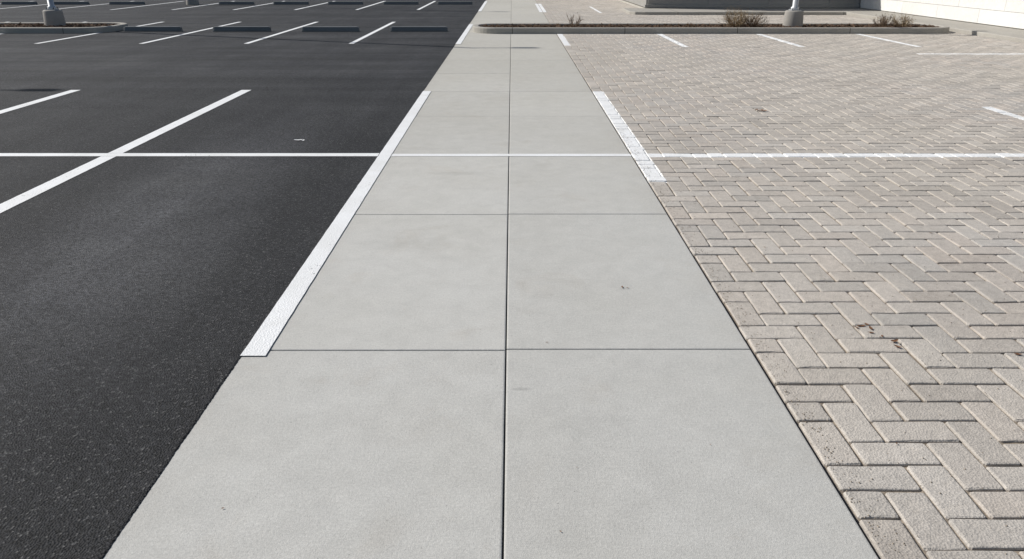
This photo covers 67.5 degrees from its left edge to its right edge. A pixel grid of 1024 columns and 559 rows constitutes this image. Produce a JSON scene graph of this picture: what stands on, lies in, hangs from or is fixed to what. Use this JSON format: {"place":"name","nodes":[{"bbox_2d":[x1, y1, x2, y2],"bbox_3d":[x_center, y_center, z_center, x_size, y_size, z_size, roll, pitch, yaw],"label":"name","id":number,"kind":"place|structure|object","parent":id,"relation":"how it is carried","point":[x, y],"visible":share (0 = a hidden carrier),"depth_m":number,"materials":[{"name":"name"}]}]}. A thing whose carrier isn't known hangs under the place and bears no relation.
{"place":"outdoors","nodes":[
{"label":"outdoors","id":0,"kind":"place"},
{"bbox_2d":[0,0,485,558],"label":"asphalt parking lot","id":1,"kind":"structure","parent":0,"point":[140,296],"depth_m":6.07,"materials":[{"name":"black asphalt"}]},
{"bbox_2d":[1,1,37,4],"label":"wheel stop","id":2,"kind":"object","parent":1,"relation":"on","point":[19,3],"visible":1,"depth_m":34.97,"materials":[{"name":"concrete"}]},
{"bbox_2d":[0,90,78,113],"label":"parking line","id":3,"kind":"object","parent":1,"relation":"on","point":[34,102],"visible":1,"depth_m":10.66,"materials":[{"name":"paint"}]},
{"bbox_2d":[0,156,115,212],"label":"parking line","id":4,"kind":"object","parent":1,"relation":"on","point":[22,197],"visible":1,"depth_m":6.71,"materials":[{"name":"paint"}]},
{"bbox_2d":[0,22,127,33],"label":"planter bed","id":5,"kind":"object","parent":1,"relation":"on","point":[42,28],"visible":0.96,"depth_m":21.03,"materials":[{"name":"concrete"}]},
{"bbox_2d":[42,0,65,26],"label":"street lamp","id":6,"kind":"object","parent":5,"relation":"on","point":[52,15],"visible":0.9,"depth_m":21.80,"materials":[{"name":"concrete"}]},
{"bbox_2d":[54,1,89,4],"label":"wheel stop","id":7,"kind":"object","parent":1,"relation":"on","point":[71,2],"visible":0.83,"depth_m":34.97,"materials":[{"name":"concrete"}]},
{"bbox_2d":[34,22,160,43],"bbox_3d":[-11.330,-6.993,21.566,0.124,0.001,7.200,0,22,0],"label":"parking line","id":8,"kind":"object","parent":1,"relation":"on","point":[84,35],"visible":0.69,"depth_m":19.72,"materials":[{"name":"paint"}]},
{"bbox_2d":[109,1,144,4],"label":"wheel stop","id":9,"kind":"object","parent":1,"relation":"on","point":[126,2],"visible":1,"depth_m":34.97,"materials":[{"name":"concrete"}]},
{"bbox_2d":[124,26,182,31],"bbox_3d":[-10.060,-7.026,21.470,1.600,0.142,0.170,0,22,0],"label":"wheel stop","id":10,"kind":"object","parent":1,"relation":"on","point":[152,28],"visible":1,"depth_m":21.41,"materials":[{"name":"concrete"}]},
{"bbox_2d":[109,90,249,152],"bbox_3d":[-4.030,-2.082,9.710,0.154,0.001,4.165,0,22,0],"label":"parking line","id":11,"kind":"object","parent":1,"relation":"on","point":[139,141],"visible":1,"depth_m":9.15,"materials":[{"name":"paint"}]},
{"bbox_2d":[139,22,238,43],"bbox_3d":[-8.830,-6.993,21.566,0.123,0.001,7.200,0,22,0],"label":"parking line","id":12,"kind":"object","parent":1,"relation":"on","point":[183,34],"visible":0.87,"depth_m":20.53,"materials":[{"name":"paint"}]},
{"bbox_2d":[0,153,378,155],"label":"parking line","id":13,"kind":"object","parent":1,"relation":"on","point":[188,154],"visible":1,"depth_m":7.73,"materials":[{"name":"paint"}]},
{"bbox_2d":[186,0,198,4],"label":"street lamp","id":14,"kind":"object","parent":1,"relation":"on","point":[192,2],"visible":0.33,"depth_m":34.81,"materials":[{"name":"concrete"}]},
{"bbox_2d":[219,1,254,4],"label":"wheel stop","id":15,"kind":"object","parent":1,"relation":"on","point":[236,2],"visible":1,"depth_m":34.97,"materials":[{"name":"concrete"}]},
{"bbox_2d":[213,26,270,31],"bbox_3d":[-7.562,-7.020,21.456,1.600,0.142,0.170,0,22,0],"label":"wheel stop","id":16,"kind":"object","parent":1,"relation":"on","point":[241,28],"visible":1,"depth_m":21.39,"materials":[{"name":"concrete"}]},
{"bbox_2d":[244,22,316,43],"bbox_3d":[-6.330,-6.993,21.566,0.124,0.001,7.200,0,22,0],"label":"parking line","id":17,"kind":"object","parent":1,"relation":"on","point":[278,33],"visible":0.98,"depth_m":20.68,"materials":[{"name":"paint"}]},
{"bbox_2d":[273,1,308,4],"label":"wheel stop","id":18,"kind":"object","parent":1,"relation":"on","point":[290,2],"visible":1,"depth_m":34.97,"materials":[{"name":"concrete"}]},
{"bbox_2d":[301,26,359,31],"bbox_3d":[-5.071,-7.002,21.413,1.600,0.142,0.170,0,22,0],"label":"wheel stop","id":19,"kind":"object","parent":1,"relation":"on","point":[330,29],"visible":1,"depth_m":21.35,"materials":[{"name":"concrete"}]},
{"bbox_2d":[328,1,362,4],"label":"wheel stop","id":20,"kind":"object","parent":1,"relation":"on","point":[345,2],"visible":1,"depth_m":34.97,"materials":[{"name":"concrete"}]},
{"bbox_2d":[349,22,394,43],"bbox_3d":[-3.830,-6.993,21.566,0.123,0.001,7.200,0,22,0],"label":"parking line","id":21,"kind":"object","parent":1,"relation":"on","point":[359,39],"visible":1,"depth_m":20.82,"materials":[{"name":"paint"}]},
{"bbox_2d":[383,1,418,4],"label":"wheel stop","id":22,"kind":"object","parent":1,"relation":"on","point":[400,2],"visible":1,"depth_m":34.97,"materials":[{"name":"concrete"}]},
{"bbox_2d":[390,26,447,31],"bbox_3d":[-2.604,-7.011,21.434,1.600,0.142,0.170,0,22,0],"label":"wheel stop","id":23,"kind":"object","parent":1,"relation":"on","point":[418,28],"visible":1,"depth_m":21.37,"materials":[{"name":"concrete"}]},
{"bbox_2d":[437,1,472,4],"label":"wheel stop","id":24,"kind":"object","parent":1,"relation":"on","point":[454,2],"visible":1,"depth_m":34.97,"materials":[{"name":"concrete"}]},
{"bbox_2d":[103,0,877,558],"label":"concrete sidewalk","id":25,"kind":"structure","parent":0,"point":[357,412],"depth_m":3.49,"materials":[{"name":"grey concrete"}]},
{"bbox_2d":[240,91,430,355],"bbox_3d":[-1.279,-1.231,7.662,0.128,0.001,8.400,0,22,0],"label":"parking line","id":26,"kind":"object","parent":25,"relation":"on","point":[269,330],"visible":1,"depth_m":5.07,"materials":[{"name":"paint"}]},
{"bbox_2d":[456,24,472,43],"bbox_3d":[-1.278,-6.780,21.058,0.130,0.001,6.300,0,22,0],"label":"parking line","id":27,"kind":"object","parent":25,"relation":"on","point":[463,35],"visible":1,"depth_m":20.55,"materials":[{"name":"paint"}]},
{"bbox_2d":[391,154,630,155],"bbox_3d":[-0.007,-1.256,7.727,2.411,0.001,0.107,0,22,0],"label":"parking line","id":28,"kind":"object","parent":25,"relation":"on","point":[511,155],"visible":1,"depth_m":7.71,"materials":[{"name":"paint"}]},
{"bbox_2d":[502,3,880,558],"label":"sidewalk joint sealant","id":29,"kind":"object","parent":25,"relation":"on","point":[860,527],"depth_m":3.52,"materials":[{"name":"black rubber"}]},
{"bbox_2d":[625,0,647,6],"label":"wing end wall","id":30,"kind":"structure","parent":0,"point":[643,3],"depth_m":31.84,"materials":[{"name":"beige concrete"}]},
{"bbox_2d":[648,0,859,4],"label":"wing wall","id":31,"kind":"structure","parent":0,"point":[751,2],"depth_m":30.45,"materials":[{"name":"grey concrete"}]},
{"bbox_2d":[536,0,1023,558],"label":"brick paver paving","id":32,"kind":"structure","parent":0,"point":[846,114],"depth_m":5.70,"materials":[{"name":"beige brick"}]},
{"bbox_2d":[473,23,949,33],"bbox_3d":[5.525,-7.078,21.584,13.250,0.218,1.800,0,22,0],"label":"planter bed","id":33,"kind":"object","parent":32,"relation":"on","point":[666,28],"visible":0.95,"depth_m":20.78,"materials":[{"name":"concrete"}]},
{"bbox_2d":[566,12,583,26],"bbox_3d":[1.807,-7.284,21.522,0.582,0.437,0.547,0,22,0],"label":"dry shrub","id":34,"kind":"object","parent":33,"relation":"on","point":[572,23],"visible":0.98,"depth_m":21.50,"materials":[{"name":"brown plant"}]},
{"bbox_2d":[682,22,697,26],"bbox_3d":[4.935,-7.096,21.417,0.555,0.181,0.545,15,27,33],"label":"dry shrub","id":35,"kind":"object","parent":33,"relation":"on","point":[688,24],"visible":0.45,"depth_m":21.36,"materials":[{"name":"brown plant"}]},
{"bbox_2d":[717,5,756,26],"bbox_3d":[6.331,-7.409,21.577,1.189,0.629,1.168,-9,24,-21],"label":"dry shrub","id":36,"kind":"object","parent":33,"relation":"on","point":[734,20],"visible":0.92,"depth_m":21.44,"materials":[{"name":"plant"}]},
{"bbox_2d":[729,9,772,26],"bbox_3d":[6.757,-7.283,21.442,0.989,0.532,1.045,-17,28,-35],"label":"dry shrub","id":37,"kind":"object","parent":33,"relation":"on","point":[753,22],"visible":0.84,"depth_m":21.34,"materials":[{"name":"brown plant"}]},
{"bbox_2d":[782,0,803,26],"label":"street lamp","id":38,"kind":"object","parent":33,"relation":"on","point":[793,15],"visible":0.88,"depth_m":21.52,"materials":[{"name":"concrete"}]},
{"bbox_2d":[870,14,894,26],"bbox_3d":[10.439,-7.299,21.529,0.742,0.463,0.665,-10,24,-22],"label":"dry shrub","id":39,"kind":"object","parent":33,"relation":"on","point":[883,19],"visible":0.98,"depth_m":21.55,"materials":[{"name":"brown plant"}]},
{"bbox_2d":[890,12,915,26],"bbox_3d":[10.893,-7.256,21.447,0.680,0.444,0.807,0,22,0],"label":"dry shrub","id":40,"kind":"object","parent":33,"relation":"on","point":[905,20],"visible":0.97,"depth_m":21.44,"materials":[{"name":"plant"}]},
{"bbox_2d":[619,0,860,7],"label":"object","id":41,"kind":"object","parent":32,"relation":"on","point":[633,4],"depth_m":33.78,"materials":[{"name":"grey concrete"}]},
{"bbox_2d":[616,127,1022,553],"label":"loose grit","id":42,"kind":"object","parent":32,"relation":"on","point":[814,333],"visible":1,"depth_m":4.13,"materials":[{"name":"grey gravel"}]},
{"bbox_2d":[622,8,1023,42],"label":"building walkway","id":43,"kind":"structure","parent":32,"relation":"on","point":[1003,33],"depth_m":27.89,"materials":[{"name":"concrete"}]},
{"bbox_2d":[645,5,859,7],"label":"wing plinth","id":44,"kind":"structure","parent":43,"relation":"on","point":[750,6],"depth_m":30.43,"materials":[{"name":"grey concrete"}]},
{"bbox_2d":[860,0,1023,28],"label":"wall","id":45,"kind":"structure","parent":43,"relation":"on","point":[1001,16],"depth_m":23.44,"materials":[{"name":"white paint"}]},
{"bbox_2d":[754,109,1020,443],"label":"dry leaves","id":46,"kind":"object","parent":32,"relation":"on","point":[870,327],"visible":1,"depth_m":4.01,"materials":[{"name":"brown plant"}]},
{"label":"ground","id":47,"kind":"structure","parent":0,"visible":0},
{"bbox_2d":[863,0,1023,29],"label":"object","id":48,"kind":"object","parent":47,"relation":"on","point":[949,19],"depth_m":24.07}
]}

